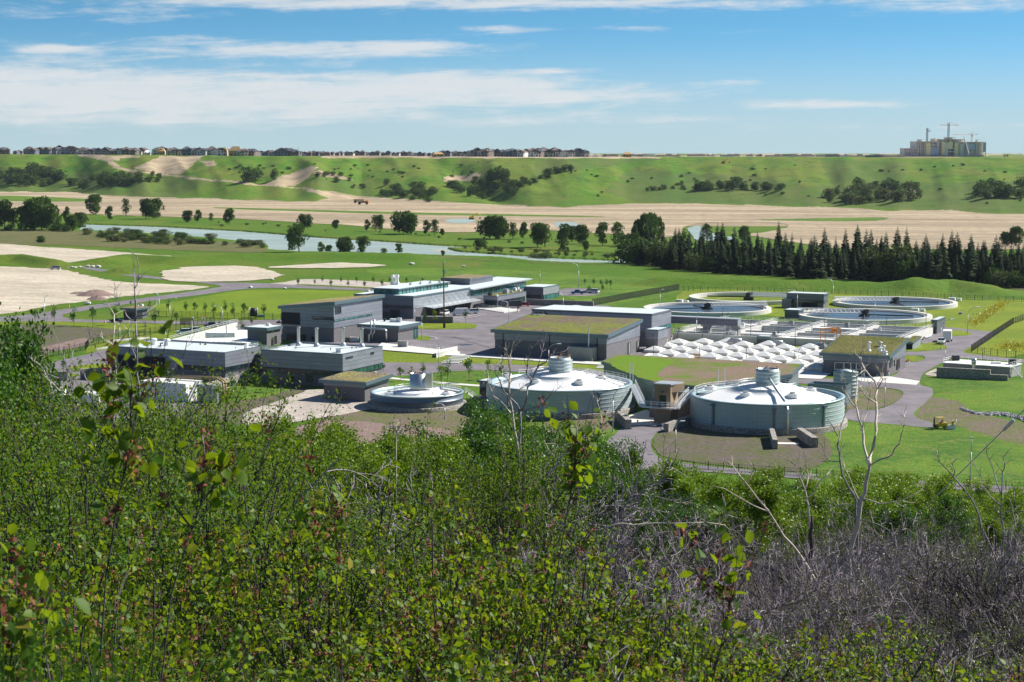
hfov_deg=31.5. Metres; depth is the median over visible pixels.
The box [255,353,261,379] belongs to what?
link building
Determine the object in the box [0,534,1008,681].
tall grass
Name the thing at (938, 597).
sparse shrub
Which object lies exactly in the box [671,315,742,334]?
pipe gallery
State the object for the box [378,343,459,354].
yard slab
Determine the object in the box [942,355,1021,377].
screen structure
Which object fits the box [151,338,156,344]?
roof fan
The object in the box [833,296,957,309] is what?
settling basin
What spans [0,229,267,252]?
marsh
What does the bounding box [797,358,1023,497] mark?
slope grass
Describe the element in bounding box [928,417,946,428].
forklift
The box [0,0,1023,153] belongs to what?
sky
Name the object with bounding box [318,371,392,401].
pump house
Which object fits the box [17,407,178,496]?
leafy shrub
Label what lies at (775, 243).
spruce tree
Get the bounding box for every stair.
[441,383,460,390]
[587,368,626,383]
[694,379,737,390]
[1012,363,1022,376]
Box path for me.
[389,377,478,385]
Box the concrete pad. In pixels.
[108,337,148,341]
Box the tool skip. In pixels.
[946,419,956,428]
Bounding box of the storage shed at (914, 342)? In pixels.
[906,335,921,348]
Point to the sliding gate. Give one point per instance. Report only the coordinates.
(182, 321)
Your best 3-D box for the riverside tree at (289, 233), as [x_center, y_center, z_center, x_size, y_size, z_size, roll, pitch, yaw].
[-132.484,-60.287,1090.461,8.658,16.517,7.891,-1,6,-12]
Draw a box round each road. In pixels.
[0,267,373,330]
[46,349,111,381]
[382,362,603,375]
[602,425,1023,492]
[798,327,1023,426]
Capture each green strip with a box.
[0,196,87,201]
[212,207,603,216]
[763,217,887,220]
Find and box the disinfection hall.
[819,335,908,375]
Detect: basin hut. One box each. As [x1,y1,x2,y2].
[757,335,772,343]
[783,308,803,317]
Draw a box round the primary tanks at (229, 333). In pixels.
[165,319,258,343]
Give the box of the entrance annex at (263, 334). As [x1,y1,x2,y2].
[244,324,282,345]
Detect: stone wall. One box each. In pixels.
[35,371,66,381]
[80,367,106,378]
[206,374,241,389]
[465,403,483,407]
[526,299,593,305]
[617,411,631,428]
[664,416,690,431]
[769,428,777,448]
[797,428,817,447]
[936,367,990,379]
[990,374,1007,380]
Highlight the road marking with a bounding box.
[406,320,500,369]
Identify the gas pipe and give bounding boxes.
[503,367,549,382]
[769,378,785,401]
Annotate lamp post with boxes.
[612,387,626,431]
[675,420,684,451]
[970,437,972,484]
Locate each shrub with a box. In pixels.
[0,340,146,498]
[0,361,228,526]
[0,366,44,430]
[0,367,91,527]
[0,373,284,575]
[0,378,251,514]
[0,381,141,542]
[0,385,84,521]
[0,387,64,484]
[0,389,101,577]
[0,394,43,470]
[0,399,226,614]
[0,400,71,460]
[0,402,35,473]
[0,403,281,601]
[0,405,197,567]
[0,412,44,491]
[0,415,34,478]
[0,427,59,581]
[0,433,159,589]
[0,438,105,518]
[0,440,200,637]
[0,441,192,622]
[0,446,157,502]
[0,456,157,619]
[0,462,250,616]
[0,485,251,620]
[1,174,15,183]
[3,170,16,177]
[3,374,177,477]
[4,225,13,230]
[6,390,290,516]
[6,482,62,560]
[9,404,197,552]
[11,173,24,184]
[15,351,214,507]
[16,169,27,174]
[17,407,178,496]
[18,381,307,581]
[18,621,263,681]
[21,179,30,186]
[22,394,137,485]
[24,162,37,171]
[24,165,39,173]
[24,360,223,527]
[27,175,40,184]
[32,361,286,554]
[33,330,276,475]
[39,166,55,176]
[40,181,47,186]
[43,170,52,177]
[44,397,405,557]
[46,178,52,184]
[46,412,367,661]
[50,171,60,180]
[51,388,111,456]
[52,342,216,460]
[53,169,70,179]
[55,421,268,642]
[56,224,62,230]
[62,225,72,231]
[65,343,311,526]
[68,178,79,185]
[68,366,349,576]
[69,373,351,547]
[69,573,276,681]
[74,340,236,487]
[75,389,125,436]
[77,406,461,641]
[78,181,88,189]
[80,364,372,555]
[81,227,93,233]
[85,355,204,469]
[86,528,230,676]
[88,417,350,603]
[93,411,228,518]
[94,175,103,183]
[95,370,249,459]
[96,232,111,237]
[99,171,110,177]
[101,178,110,184]
[105,234,116,241]
[107,175,114,182]
[108,227,121,233]
[109,354,307,473]
[113,235,124,240]
[115,176,129,184]
[115,541,363,681]
[120,442,361,602]
[121,383,350,525]
[124,179,134,185]
[128,229,143,234]
[129,379,233,498]
[133,171,144,179]
[133,439,404,578]
[136,471,469,655]
[138,373,323,528]
[139,236,149,242]
[144,175,154,181]
[149,235,157,242]
[152,237,164,243]
[153,231,167,237]
[159,229,173,234]
[161,240,170,244]
[168,391,323,499]
[169,386,331,499]
[174,239,186,244]
[177,403,311,537]
[178,233,190,239]
[178,461,369,544]
[186,237,197,243]
[186,372,343,522]
[192,422,302,525]
[195,238,207,243]
[201,537,436,642]
[202,474,446,609]
[204,233,217,239]
[208,576,402,679]
[208,657,320,681]
[210,514,455,677]
[214,560,496,680]
[221,419,383,541]
[221,478,415,598]
[225,442,405,565]
[228,533,584,676]
[232,513,433,649]
[239,241,251,246]
[239,642,572,681]
[246,495,557,614]
[248,240,259,244]
[254,423,372,514]
[260,444,393,548]
[283,449,322,520]
[289,509,552,678]
[295,508,539,642]
[299,490,535,593]
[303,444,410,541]
[309,478,466,608]
[310,475,579,636]
[319,482,522,584]
[320,392,480,554]
[345,451,534,578]
[349,570,579,681]
[351,539,475,620]
[352,500,411,562]
[354,518,408,571]
[362,457,476,562]
[372,520,695,662]
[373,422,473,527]
[376,502,617,581]
[381,190,389,195]
[382,502,528,568]
[385,435,618,572]
[385,477,480,541]
[387,184,402,192]
[387,491,453,558]
[393,491,567,567]
[396,516,548,591]
[400,190,407,197]
[403,431,611,561]
[410,414,574,573]
[410,465,637,599]
[411,533,678,627]
[414,181,425,189]
[415,190,424,197]
[416,519,578,575]
[423,195,432,201]
[428,186,438,194]
[439,404,572,561]
[442,397,651,589]
[442,534,578,608]
[447,179,459,188]
[447,533,720,640]
[454,183,466,192]
[454,418,572,560]
[466,185,478,193]
[466,189,474,195]
[471,176,478,184]
[472,542,708,677]
[473,192,486,199]
[477,176,485,183]
[477,414,620,596]
[477,627,635,681]
[479,185,489,191]
[481,615,592,678]
[492,181,502,189]
[496,467,714,657]
[502,185,511,192]
[503,540,659,651]
[504,423,688,611]
[505,180,516,188]
[507,460,673,583]
[509,560,768,679]
[514,561,616,619]
[517,181,525,186]
[523,548,740,669]
[528,252,538,257]
[535,251,552,258]
[540,579,705,677]
[552,166,561,173]
[554,488,662,582]
[554,543,623,583]
[560,569,746,623]
[560,594,660,679]
[561,164,567,170]
[563,494,764,615]
[572,515,650,567]
[572,520,738,628]
[573,538,844,650]
[576,530,715,594]
[579,544,699,638]
[580,483,779,629]
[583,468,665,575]
[590,545,744,617]
[591,531,835,679]
[604,580,929,680]
[605,524,707,601]
[606,558,700,640]
[613,511,713,599]
[614,575,732,673]
[614,632,795,681]
[615,541,754,669]
[617,610,759,681]
[619,522,735,587]
[620,524,735,648]
[621,581,715,640]
[627,551,760,652]
[628,640,806,680]
[634,538,753,620]
[637,593,716,658]
[645,523,759,606]
[647,577,852,675]
[654,538,763,652]
[658,499,796,618]
[658,520,907,639]
[661,593,912,681]
[662,616,951,681]
[663,583,822,674]
[669,578,750,645]
[670,635,860,681]
[671,534,884,665]
[674,602,894,680]
[683,592,742,647]
[684,553,794,642]
[685,540,756,630]
[690,587,817,671]
[691,586,804,651]
[692,181,704,190]
[693,652,801,678]
[694,590,762,668]
[694,607,883,681]
[697,592,873,681]
[702,548,764,638]
[704,185,713,190]
[709,524,805,635]
[709,596,790,646]
[714,546,859,656]
[715,181,725,188]
[716,521,839,627]
[716,545,851,658]
[723,509,866,590]
[724,180,739,190]
[726,516,837,645]
[727,516,834,609]
[727,554,865,625]
[730,177,742,186]
[730,582,823,677]
[731,509,902,640]
[732,633,908,681]
[736,570,940,679]
[737,180,748,188]
[737,522,862,654]
[737,623,944,681]
[738,569,856,659]
[743,562,912,661]
[744,519,833,597]
[745,567,835,643]
[745,571,845,648]
[745,579,865,652]
[748,639,869,681]
[753,538,910,642]
[764,183,773,190]
[769,495,917,640]
[769,593,1007,681]
[774,183,785,190]
[776,642,1007,681]
[777,562,941,652]
[778,526,897,636]
[778,591,933,671]
[782,553,1007,676]
[785,573,917,665]
[787,571,915,670]
[795,523,910,604]
[803,505,937,577]
[812,586,913,665]
[815,521,966,583]
[817,497,906,608]
[817,519,943,610]
[819,625,980,678]
[821,188,835,197]
[821,521,933,640]
[821,643,962,681]
[822,605,989,681]
[825,611,1000,679]
[826,195,833,201]
[826,498,932,573]
[826,500,970,569]
[828,516,946,585]
[829,557,973,681]
[835,538,933,610]
[840,191,856,204]
[841,500,985,589]
[841,523,942,621]
[843,507,961,604]
[844,531,933,595]
[845,185,856,190]
[845,532,1022,641]
[846,520,987,577]
[847,188,859,193]
[849,540,1011,680]
[850,602,987,679]
[851,176,864,187]
[851,564,1023,677]
[852,512,984,619]
[853,531,1023,681]
[854,195,866,203]
[859,184,872,193]
[859,188,871,199]
[860,534,958,644]
[862,591,1023,678]
[864,194,876,202]
[864,537,1013,662]
[866,182,876,192]
[874,192,883,199]
[874,560,987,626]
[878,189,894,199]
[880,179,892,189]
[884,548,1023,673]
[885,190,902,201]
[885,515,1012,617]
[887,180,902,190]
[887,552,1004,663]
[889,553,1017,630]
[889,563,1007,641]
[892,594,992,658]
[893,625,999,681]
[895,189,907,201]
[896,641,1023,681]
[897,569,1005,649]
[898,560,1023,631]
[901,180,914,190]
[901,518,1023,612]
[905,189,919,200]
[906,587,990,662]
[908,182,920,188]
[909,557,1003,595]
[916,504,1000,602]
[919,640,1023,676]
[921,639,996,667]
[923,517,1023,598]
[926,566,1023,673]
[926,635,974,666]
[929,533,1023,609]
[931,481,1023,640]
[931,525,1023,672]
[933,647,1006,681]
[935,588,1023,666]
[935,625,1023,681]
[939,610,1021,675]
[944,582,1020,650]
[951,554,1023,616]
[953,557,1023,654]
[963,617,1023,664]
[965,528,1022,638]
[968,619,1023,681]
[971,184,983,195]
[974,182,991,190]
[976,653,1023,676]
[978,188,993,198]
[980,583,1023,641]
[981,639,1023,678]
[984,647,1023,680]
[984,653,1023,681]
[985,558,1023,625]
[986,177,995,185]
[988,510,1023,614]
[988,584,1023,631]
[992,186,1005,197]
[994,180,1006,185]
[994,183,1013,193]
[994,186,1008,196]
[995,522,1023,590]
[996,616,1023,672]
[997,557,1023,630]
[1003,186,1018,197]
[1006,623,1023,652]
[1013,176,1023,186]
[1013,188,1023,197]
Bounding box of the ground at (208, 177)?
[0,153,1023,665]
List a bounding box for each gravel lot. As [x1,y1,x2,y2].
[242,389,369,424]
[269,279,402,286]
[925,368,936,375]
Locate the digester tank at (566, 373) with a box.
[484,354,634,419]
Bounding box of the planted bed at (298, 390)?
[181,380,308,425]
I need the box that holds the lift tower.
[653,381,684,423]
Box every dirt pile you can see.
[76,290,113,296]
[86,296,107,299]
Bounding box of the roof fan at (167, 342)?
[163,338,169,345]
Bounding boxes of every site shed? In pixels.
[765,154,782,156]
[791,154,809,156]
[825,154,839,156]
[847,154,864,156]
[865,154,882,156]
[889,154,904,156]
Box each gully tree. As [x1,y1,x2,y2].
[486,168,495,180]
[492,165,503,180]
[497,172,507,182]
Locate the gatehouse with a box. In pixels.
[120,306,150,319]
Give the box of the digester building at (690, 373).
[601,354,802,405]
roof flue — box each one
[296,327,301,345]
[314,328,319,346]
[340,327,345,345]
[359,328,364,346]
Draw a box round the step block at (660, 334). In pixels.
[645,327,667,348]
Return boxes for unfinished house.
[156,148,165,154]
[229,146,240,155]
[433,152,443,156]
[623,152,631,156]
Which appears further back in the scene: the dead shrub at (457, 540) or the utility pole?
the utility pole
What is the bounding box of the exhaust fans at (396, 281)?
[391,274,399,284]
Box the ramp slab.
[479,307,519,312]
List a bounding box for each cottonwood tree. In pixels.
[84,193,101,214]
[105,206,112,218]
[121,198,131,216]
[139,198,151,216]
[140,197,164,218]
[182,210,192,221]
[194,210,201,220]
[222,208,234,224]
[296,214,312,227]
[331,220,339,228]
[364,219,370,229]
[370,215,381,229]
[376,214,384,229]
[389,210,413,233]
[401,213,418,233]
[423,220,430,232]
[429,219,438,234]
[474,215,498,238]
[488,215,506,238]
[500,220,508,236]
[508,222,517,236]
[519,222,527,237]
[562,226,579,240]
[573,224,591,243]
[595,222,608,245]
[610,221,624,243]
[631,218,644,236]
[638,212,653,239]
[647,212,659,239]
[657,217,664,239]
[701,223,712,240]
[738,225,750,238]
[999,231,1012,245]
[1008,225,1023,245]
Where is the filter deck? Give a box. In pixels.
[644,344,830,378]
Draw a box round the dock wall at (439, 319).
[415,316,453,322]
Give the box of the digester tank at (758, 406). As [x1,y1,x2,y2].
[687,365,847,434]
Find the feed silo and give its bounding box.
[833,362,864,398]
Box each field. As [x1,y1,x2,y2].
[0,266,208,313]
[148,289,365,319]
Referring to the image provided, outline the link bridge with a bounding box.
[630,379,693,409]
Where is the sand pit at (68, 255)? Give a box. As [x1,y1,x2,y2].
[0,244,164,261]
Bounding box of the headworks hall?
[278,294,384,341]
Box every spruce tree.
[631,243,638,262]
[635,243,647,264]
[645,228,650,252]
[651,253,656,265]
[655,248,662,266]
[660,229,666,246]
[661,241,677,268]
[670,242,678,268]
[671,229,678,241]
[676,229,692,259]
[677,241,684,269]
[683,239,692,269]
[687,231,693,250]
[693,239,697,253]
[696,230,703,245]
[696,239,703,259]
[697,246,708,270]
[700,235,705,249]
[704,237,710,256]
[704,242,720,271]
[710,240,729,273]
[713,228,719,246]
[714,237,719,255]
[717,222,727,247]
[725,250,731,270]
[726,242,731,259]
[726,244,743,273]
[728,227,740,249]
[730,235,735,257]
[733,237,739,262]
[738,232,749,261]
[740,254,747,273]
[742,230,748,253]
[747,233,753,251]
[747,255,755,274]
[748,242,753,259]
[752,236,762,258]
[753,232,759,249]
[756,247,767,274]
[763,252,776,275]
[766,238,774,257]
[772,236,780,256]
[772,246,779,274]
[773,221,782,247]
[775,250,794,276]
[776,247,781,267]
[778,237,781,256]
[780,232,787,252]
[780,243,785,261]
[785,244,796,272]
[788,232,795,257]
[788,251,793,271]
[793,253,802,277]
[794,245,800,264]
[801,246,821,278]
[801,256,807,277]
[806,235,818,258]
[816,245,827,278]
[818,230,829,250]
[822,244,826,260]
[825,246,834,277]
[827,241,835,260]
[831,254,835,271]
[833,236,837,252]
[834,243,841,275]
[837,253,844,278]
[837,256,849,277]
[840,228,850,261]
[843,247,849,264]
[847,252,858,278]
[848,225,862,253]
[849,237,861,270]
[850,227,861,254]
[858,244,864,274]
[858,249,865,278]
[860,229,869,251]
[860,248,878,279]
[867,229,876,252]
[876,238,882,251]
[876,251,889,280]
[880,231,889,250]
[891,226,901,252]
[892,252,902,280]
[898,252,909,279]
[902,232,909,250]
[906,256,918,277]
[912,239,918,259]
[917,258,925,277]
[919,252,926,270]
[923,236,928,250]
[923,244,936,279]
[933,241,942,276]
[937,250,954,279]
[939,233,947,260]
[946,232,954,253]
[947,249,952,266]
[948,232,965,268]
[952,253,960,279]
[955,240,963,277]
[957,241,976,281]
[964,237,977,262]
[973,262,983,283]
[976,243,980,259]
[979,245,987,260]
[980,255,985,273]
[984,254,995,284]
[984,258,988,278]
[987,235,1006,269]
[993,243,1003,267]
[996,252,1004,284]
[1003,249,1008,265]
[1004,259,1011,275]
[1008,246,1013,260]
[1009,246,1016,269]
[1012,262,1020,286]
[1015,248,1020,263]
[1016,249,1023,270]
[1017,261,1023,286]
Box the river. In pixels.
[80,225,624,261]
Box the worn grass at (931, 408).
[916,397,1023,444]
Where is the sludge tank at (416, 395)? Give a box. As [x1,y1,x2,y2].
[367,371,466,412]
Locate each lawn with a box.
[85,333,175,353]
[208,381,290,403]
[367,268,684,306]
[383,350,458,362]
[388,370,528,397]
[456,357,602,370]
[595,426,621,444]
[676,289,1023,356]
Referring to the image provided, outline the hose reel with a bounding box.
[249,307,264,316]
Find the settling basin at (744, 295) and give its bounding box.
[689,292,786,304]
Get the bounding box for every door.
[117,354,166,379]
[286,333,295,339]
[300,334,305,340]
[390,310,398,317]
[426,308,431,315]
[659,395,665,405]
[802,302,817,307]
[906,344,911,348]
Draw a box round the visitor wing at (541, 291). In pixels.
[525,284,557,298]
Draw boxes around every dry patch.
[0,324,125,354]
[42,338,90,352]
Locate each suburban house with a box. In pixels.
[2,147,10,153]
[23,147,32,153]
[28,148,39,153]
[42,147,52,153]
[51,147,60,153]
[63,146,75,154]
[78,147,84,154]
[82,148,88,154]
[86,149,93,154]
[94,148,100,154]
[101,147,108,154]
[111,149,116,154]
[121,147,129,154]
[129,148,140,154]
[139,147,148,152]
[152,147,161,154]
[166,148,175,154]
[182,146,191,155]
[196,148,206,155]
[207,146,216,154]
[214,148,226,155]
[237,149,244,155]
[243,148,248,155]
[248,149,258,155]
[268,150,275,155]
[274,148,287,155]
[288,148,293,155]
[291,149,299,155]
[306,151,312,155]
[320,151,326,155]
[360,150,365,155]
[444,150,451,156]
[467,150,472,156]
[472,148,480,156]
[481,148,493,156]
[494,149,499,156]
[503,149,511,156]
[512,149,519,156]
[517,150,527,156]
[530,149,538,156]
[535,148,544,156]
[544,150,553,156]
[548,147,561,156]
[555,150,560,156]
[561,150,572,156]
[574,148,584,156]
[584,150,589,156]
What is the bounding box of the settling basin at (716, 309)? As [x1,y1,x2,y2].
[644,301,771,316]
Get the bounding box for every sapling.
[0,523,90,681]
[68,308,182,681]
[133,414,279,681]
[294,440,352,681]
[533,387,610,681]
[674,500,775,681]
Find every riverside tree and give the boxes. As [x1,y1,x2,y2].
[0,199,13,226]
[4,207,18,225]
[15,206,24,226]
[17,198,40,228]
[24,195,62,229]
[38,204,57,228]
[54,215,63,224]
[63,206,70,224]
[65,214,79,230]
[71,212,88,226]
[284,228,296,249]
[288,222,309,251]
[317,242,324,251]
[325,245,332,250]
[336,236,354,251]
[355,236,370,251]
[395,243,402,251]
[473,238,487,246]
[529,222,547,246]
[539,223,551,245]
[555,223,571,251]
[582,240,589,249]
[613,232,638,252]
[635,236,645,245]
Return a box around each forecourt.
[629,410,687,425]
[858,376,919,384]
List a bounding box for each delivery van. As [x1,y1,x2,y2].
[451,308,467,315]
[505,300,521,307]
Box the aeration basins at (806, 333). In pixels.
[673,316,932,345]
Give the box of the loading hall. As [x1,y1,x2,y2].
[112,339,267,382]
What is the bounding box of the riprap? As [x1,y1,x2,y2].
[960,407,1023,421]
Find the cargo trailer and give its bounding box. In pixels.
[943,329,951,340]
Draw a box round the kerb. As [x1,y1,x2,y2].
[445,354,599,364]
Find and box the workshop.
[354,281,480,318]
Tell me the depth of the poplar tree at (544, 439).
113.36 m
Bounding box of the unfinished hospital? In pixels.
[899,137,985,156]
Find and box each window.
[124,312,134,316]
[178,364,224,371]
[225,362,255,371]
[261,366,342,375]
[306,376,312,381]
[313,316,333,320]
[334,314,371,321]
[335,306,340,313]
[343,363,382,371]
[382,304,413,308]
[414,328,417,338]
[471,282,525,295]
[480,387,485,395]
[485,300,496,307]
[498,296,524,306]
[526,294,540,297]
[544,293,557,298]
[657,323,670,327]
[793,300,822,302]
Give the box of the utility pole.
[443,261,445,327]
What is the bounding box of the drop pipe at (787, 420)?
[785,406,788,435]
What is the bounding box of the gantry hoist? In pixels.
[820,327,840,342]
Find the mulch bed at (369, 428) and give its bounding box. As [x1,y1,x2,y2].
[295,420,459,443]
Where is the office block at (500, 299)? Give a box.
[483,290,525,307]
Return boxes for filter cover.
[644,346,665,352]
[650,353,667,356]
[658,349,679,356]
[664,342,677,348]
[669,338,688,344]
[671,345,691,352]
[673,353,694,357]
[682,342,702,348]
[685,349,706,355]
[693,338,713,344]
[697,345,717,351]
[699,352,721,358]
[708,341,727,347]
[712,348,732,355]
[719,356,737,359]
[720,338,733,344]
[723,345,743,351]
[727,352,748,359]
[732,341,753,347]
[738,348,758,354]
[742,356,764,361]
[749,344,768,350]
[753,351,775,358]
[759,340,775,347]
[764,359,781,362]
[765,347,785,354]
[771,355,791,362]
[773,344,794,350]
[781,351,801,358]
[788,359,808,366]
[790,347,810,353]
[797,355,818,361]
[800,343,819,349]
[804,363,822,370]
[806,350,822,357]
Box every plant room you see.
[441,274,492,284]
[649,400,689,417]
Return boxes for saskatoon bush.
[0,469,22,626]
[0,502,252,681]
[0,511,123,612]
[0,515,266,669]
[0,540,120,673]
[0,561,69,616]
[0,563,183,681]
[0,589,196,681]
[0,596,283,681]
[0,599,125,681]
[0,602,157,681]
[1,635,37,681]
[4,634,139,681]
[12,635,93,681]
[17,581,204,672]
[17,588,302,681]
[18,566,63,638]
[24,599,90,680]
[24,608,104,681]
[40,653,206,681]
[51,569,192,676]
[52,668,86,681]
[63,572,217,681]
[67,565,108,610]
[71,609,294,680]
[74,531,235,677]
[91,641,260,681]
[98,520,285,680]
[125,512,320,678]
[126,630,428,681]
[140,590,280,681]
[140,652,242,681]
[155,627,230,678]
[171,533,319,681]
[172,520,403,667]
[173,661,446,681]
[177,659,285,681]
[209,623,365,681]
[214,502,452,681]
[215,460,425,649]
[231,560,572,681]
[249,650,346,681]
[257,640,406,681]
[268,612,476,681]
[274,475,489,639]
[279,670,294,681]
[287,672,299,681]
[305,631,479,681]
[313,664,380,681]
[337,628,385,681]
[342,631,652,681]
[347,578,540,681]
[349,615,561,681]
[354,523,670,681]
[370,490,504,629]
[377,573,682,681]
[391,535,633,681]
[412,641,517,681]
[413,662,506,681]
[421,623,671,681]
[427,504,623,676]
[437,634,526,681]
[468,615,767,681]
[486,528,696,681]
[486,548,683,680]
[491,580,747,681]
[520,540,693,681]
[571,615,677,680]
[575,663,714,681]
[598,609,849,681]
[662,657,689,681]
[671,668,932,681]
[673,621,839,681]
[688,634,814,681]
[698,633,735,681]
[699,649,784,681]
[727,626,867,681]
[775,627,862,681]
[787,643,930,681]
[795,616,941,681]
[825,651,1007,681]
[827,656,984,681]
[839,643,913,681]
[859,652,973,681]
[873,614,1023,681]
[956,669,979,681]
[987,659,1019,681]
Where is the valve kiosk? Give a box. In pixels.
[931,316,945,333]
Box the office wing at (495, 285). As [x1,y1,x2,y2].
[448,277,531,307]
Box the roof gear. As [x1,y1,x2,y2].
[531,311,547,315]
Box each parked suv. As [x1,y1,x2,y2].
[176,328,190,333]
[190,326,200,331]
[440,309,449,314]
[468,308,478,313]
[587,288,599,292]
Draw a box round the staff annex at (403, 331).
[357,320,421,341]
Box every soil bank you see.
[321,408,477,431]
[544,416,621,440]
[652,425,832,471]
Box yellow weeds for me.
[965,299,1023,350]
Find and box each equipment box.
[349,337,359,341]
[398,340,407,346]
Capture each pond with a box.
[445,219,474,222]
[554,222,576,227]
[688,226,731,240]
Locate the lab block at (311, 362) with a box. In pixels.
[260,342,382,386]
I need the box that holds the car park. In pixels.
[559,288,598,295]
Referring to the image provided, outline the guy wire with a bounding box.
[922,409,1023,509]
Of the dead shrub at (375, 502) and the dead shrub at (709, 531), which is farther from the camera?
the dead shrub at (709, 531)
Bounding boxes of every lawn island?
[69,364,110,370]
[416,335,431,339]
[418,323,476,328]
[845,386,902,409]
[905,355,923,361]
[906,344,946,351]
[952,330,971,335]
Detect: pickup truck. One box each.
[203,322,220,327]
[571,289,584,293]
[937,337,945,343]
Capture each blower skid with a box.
[727,338,742,343]
[771,340,784,345]
[812,342,826,348]
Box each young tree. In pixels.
[51,304,56,317]
[69,306,78,320]
[89,307,95,321]
[110,308,118,317]
[151,308,157,321]
[226,371,236,389]
[239,377,247,389]
[241,303,247,319]
[242,369,251,385]
[251,373,260,386]
[265,369,274,385]
[397,367,404,380]
[420,362,425,371]
[435,365,448,383]
[443,359,450,381]
[463,358,472,382]
[483,358,490,376]
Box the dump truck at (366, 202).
[358,200,368,203]
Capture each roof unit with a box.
[335,348,343,352]
[390,317,401,321]
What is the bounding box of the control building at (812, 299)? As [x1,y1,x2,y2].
[786,291,828,307]
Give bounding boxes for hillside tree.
[240,166,256,182]
[250,167,263,182]
[270,168,278,179]
[383,178,389,184]
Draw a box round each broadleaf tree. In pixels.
[606,237,638,262]
[622,242,639,262]
[633,237,660,262]
[644,238,669,263]
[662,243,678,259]
[681,251,702,270]
[696,255,713,271]
[744,258,764,274]
[859,245,888,280]
[865,254,894,279]
[883,241,916,279]
[893,259,920,279]
[936,263,955,279]
[979,267,1004,285]
[989,269,1012,287]
[1001,270,1023,287]
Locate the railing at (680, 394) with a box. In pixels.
[653,388,721,401]
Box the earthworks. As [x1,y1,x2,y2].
[0,193,1023,249]
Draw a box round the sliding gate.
[180,317,193,324]
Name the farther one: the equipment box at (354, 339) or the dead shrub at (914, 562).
the equipment box at (354, 339)
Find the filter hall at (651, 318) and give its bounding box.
[531,305,671,345]
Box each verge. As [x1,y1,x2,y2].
[0,321,219,331]
[670,339,800,347]
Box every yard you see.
[54,373,220,424]
[291,299,692,360]
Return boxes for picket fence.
[40,339,88,355]
[88,317,214,345]
[153,310,280,319]
[592,284,678,304]
[658,457,1016,489]
[971,314,1023,351]
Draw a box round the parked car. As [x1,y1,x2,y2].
[109,318,122,321]
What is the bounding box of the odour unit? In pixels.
[139,374,226,402]
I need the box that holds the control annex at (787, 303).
[781,298,792,307]
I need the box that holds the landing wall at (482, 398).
[470,396,486,402]
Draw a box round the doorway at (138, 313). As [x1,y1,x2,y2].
[137,312,141,319]
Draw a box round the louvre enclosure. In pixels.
[567,345,596,361]
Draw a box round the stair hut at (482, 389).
[477,378,490,395]
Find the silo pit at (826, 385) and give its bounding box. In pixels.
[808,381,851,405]
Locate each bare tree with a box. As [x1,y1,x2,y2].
[25,346,79,414]
[50,323,109,436]
[91,297,131,421]
[107,248,162,396]
[162,333,196,434]
[383,417,409,523]
[482,335,529,500]
[490,332,572,464]
[538,391,619,489]
[600,489,736,531]
[708,458,821,590]
[785,453,834,529]
[808,516,813,620]
[816,399,858,585]
[820,335,923,617]
[929,445,997,563]
[965,442,1012,618]
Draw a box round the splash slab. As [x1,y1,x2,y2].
[778,442,798,444]
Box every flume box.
[676,296,688,301]
[911,304,924,311]
[948,294,961,300]
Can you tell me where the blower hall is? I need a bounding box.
[490,314,642,359]
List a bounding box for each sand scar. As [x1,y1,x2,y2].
[160,266,282,281]
[269,262,385,267]
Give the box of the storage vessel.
[70,391,100,406]
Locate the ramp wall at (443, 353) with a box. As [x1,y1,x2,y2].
[436,346,457,357]
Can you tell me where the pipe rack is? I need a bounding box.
[361,320,387,342]
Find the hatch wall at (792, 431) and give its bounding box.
[782,428,808,435]
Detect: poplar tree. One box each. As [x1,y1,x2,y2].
[0,301,44,443]
[0,306,73,454]
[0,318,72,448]
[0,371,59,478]
[200,410,239,444]
[260,408,337,446]
[277,430,332,484]
[278,451,349,511]
[290,437,381,505]
[297,415,398,457]
[299,423,372,480]
[315,412,354,445]
[324,437,390,508]
[350,450,429,534]
[370,432,391,447]
[375,426,418,531]
[377,416,451,455]
[381,430,491,524]
[400,424,462,477]
[419,407,513,519]
[448,422,548,519]
[452,417,507,440]
[453,390,542,444]
[454,428,566,530]
[457,411,528,519]
[469,405,547,440]
[498,433,550,549]
[512,432,612,552]
[514,454,623,551]
[517,435,613,545]
[521,428,562,450]
[523,423,602,465]
[539,414,583,453]
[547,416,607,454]
[565,453,626,545]
[568,441,634,526]
[581,437,626,544]
[583,438,626,557]
[587,477,658,567]
[597,436,655,578]
[613,505,677,576]
[628,500,675,570]
[642,461,690,507]
[647,463,699,507]
[648,491,725,586]
[652,451,689,500]
[661,488,709,567]
[664,474,732,552]
[674,508,735,603]
[682,461,723,483]
[690,467,716,508]
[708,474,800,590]
[709,476,758,575]
[716,468,776,568]
[721,468,775,529]
[739,485,817,616]
[741,460,810,491]
[747,474,803,531]
[749,464,779,483]
[754,489,806,583]
[776,482,820,519]
[776,488,817,586]
[783,502,844,573]
[793,488,852,549]
[799,482,839,507]
[800,475,835,502]
[804,474,885,514]
[814,467,916,579]
[817,494,879,547]
[818,477,922,570]
[834,466,857,495]
[838,468,931,534]
[841,470,929,506]
[848,464,876,481]
[870,498,945,564]
[884,469,930,501]
[884,481,936,535]
[892,469,978,557]
[915,465,961,502]
[923,489,991,582]
[926,495,957,553]
[926,498,995,571]
[930,486,978,543]
[934,503,1006,578]
[958,475,997,505]
[962,514,1015,576]
[968,500,1021,580]
[977,492,1023,557]
[984,478,1023,573]
[987,487,1023,579]
[995,487,1023,510]
[998,512,1023,574]
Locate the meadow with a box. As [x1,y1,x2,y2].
[429,256,1023,289]
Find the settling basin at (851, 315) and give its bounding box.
[798,307,932,323]
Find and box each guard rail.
[413,344,453,354]
[476,304,518,312]
[523,368,626,379]
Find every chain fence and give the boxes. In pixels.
[683,286,1023,301]
[971,345,1021,357]

